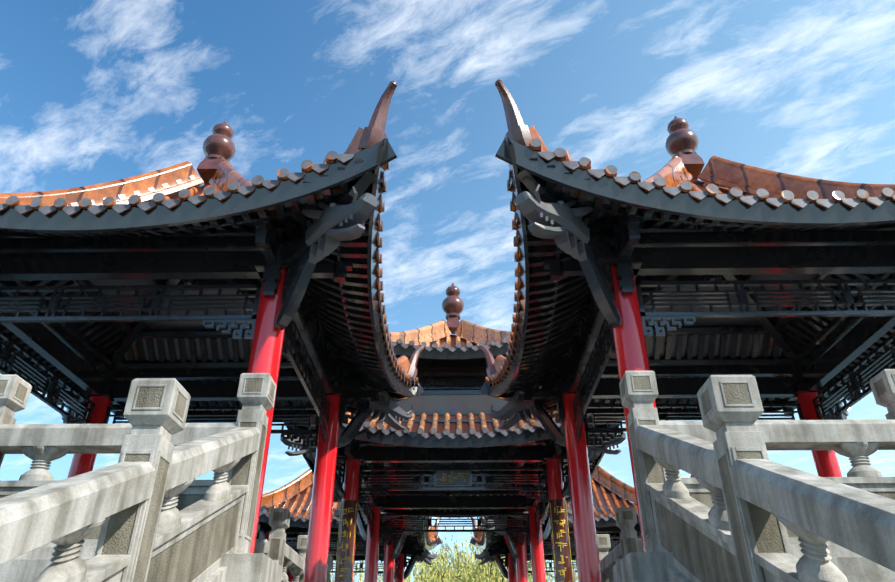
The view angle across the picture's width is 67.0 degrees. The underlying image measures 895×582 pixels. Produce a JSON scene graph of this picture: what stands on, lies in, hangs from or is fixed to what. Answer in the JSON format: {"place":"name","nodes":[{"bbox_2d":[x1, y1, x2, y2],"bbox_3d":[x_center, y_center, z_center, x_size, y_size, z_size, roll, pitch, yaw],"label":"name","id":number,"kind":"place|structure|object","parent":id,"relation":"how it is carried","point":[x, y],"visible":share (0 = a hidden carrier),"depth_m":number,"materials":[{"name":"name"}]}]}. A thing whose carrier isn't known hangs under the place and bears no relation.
{"place":"outdoors","nodes":[
{"label":"outdoors","id":0,"kind":"place"},
{"bbox_2d":[0,80,424,581],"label":"pavilion","id":1,"kind":"structure","parent":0,"point":[216,285],"depth_m":7.66,"materials":[{"name":"tile"}]},
{"bbox_2d":[214,469,441,581],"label":"pavilion","id":2,"kind":"structure","parent":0,"point":[395,552],"depth_m":19.44,"materials":[{"name":"tile"}]},
{"bbox_2d":[0,0,894,581],"label":"sky","id":3,"kind":"structure","parent":0,"point":[92,92],"materials":[{"name":"blue"}]},
{"bbox_2d":[470,465,694,581],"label":"pavilion","id":4,"kind":"structure","parent":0,"point":[610,493],"depth_m":19.54,"materials":[{"name":"tile"}]},
{"bbox_2d":[480,79,894,581],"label":"pavilion","id":5,"kind":"structure","parent":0,"point":[679,278],"depth_m":7.66,"materials":[{"name":"tile"}]},
{"bbox_3d":[0.135,9.058,11.540,12.600,5.100,38.211,0,-31,1],"label":"stone bridge deck","id":6,"kind":"object","parent":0,"visible":0},
{"bbox_2d":[0,369,894,581],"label":"stone balustrades","id":7,"kind":"object","parent":6,"relation":"on","point":[842,529],"visible":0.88,"depth_m":4.15,"materials":[{"name":"grey stone"}]},
{"bbox_2d":[0,375,894,581],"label":"stone balustrade panels","id":8,"kind":"object","parent":6,"relation":"on","point":[698,554],"visible":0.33,"depth_m":4.13,"materials":[{"name":"grey stone"}]},
{"bbox_2d":[280,283,625,581],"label":"pavilion","id":9,"kind":"object","parent":6,"relation":"on","point":[452,450],"visible":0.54,"depth_m":13.56,"materials":[{"name":"wood"}]},
{"bbox_3d":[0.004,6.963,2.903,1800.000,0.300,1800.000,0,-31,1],"label":"ground","id":10,"kind":"structure","parent":0,"visible":0},
{"bbox_2d":[353,561,447,581],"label":"willow tree","id":11,"kind":"object","parent":10,"relation":"on","point":[361,576],"visible":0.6,"depth_m":43.26,"materials":[{"name":"green plant"}]},
{"bbox_2d":[420,539,478,581],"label":"willow tree","id":12,"kind":"object","parent":10,"relation":"on","point":[462,555],"visible":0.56,"depth_m":52.88,"materials":[{"name":"green plant"}]},
{"bbox_2d":[412,537,504,581],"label":"willow tree","id":13,"kind":"object","parent":10,"relation":"on","point":[416,566],"visible":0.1,"depth_m":61.45,"materials":[{"name":"green plant"}]},
{"bbox_2d":[435,534,531,581],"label":"willow tree","id":14,"kind":"object","parent":10,"relation":"on","point":[481,572],"visible":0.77,"depth_m":44.63,"materials":[{"name":"green plant"}]},
{"bbox_2d":[469,527,552,581],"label":"willow tree","id":15,"kind":"object","parent":10,"relation":"on","point":[506,568],"visible":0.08,"depth_m":62.29,"materials":[{"name":"green plant"}]},
{"bbox_2d":[527,560,577,581],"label":"willow tree","id":16,"kind":"object","parent":10,"relation":"on","point":[551,576],"visible":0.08,"depth_m":43.29,"materials":[{"name":"green plant"}]}
]}

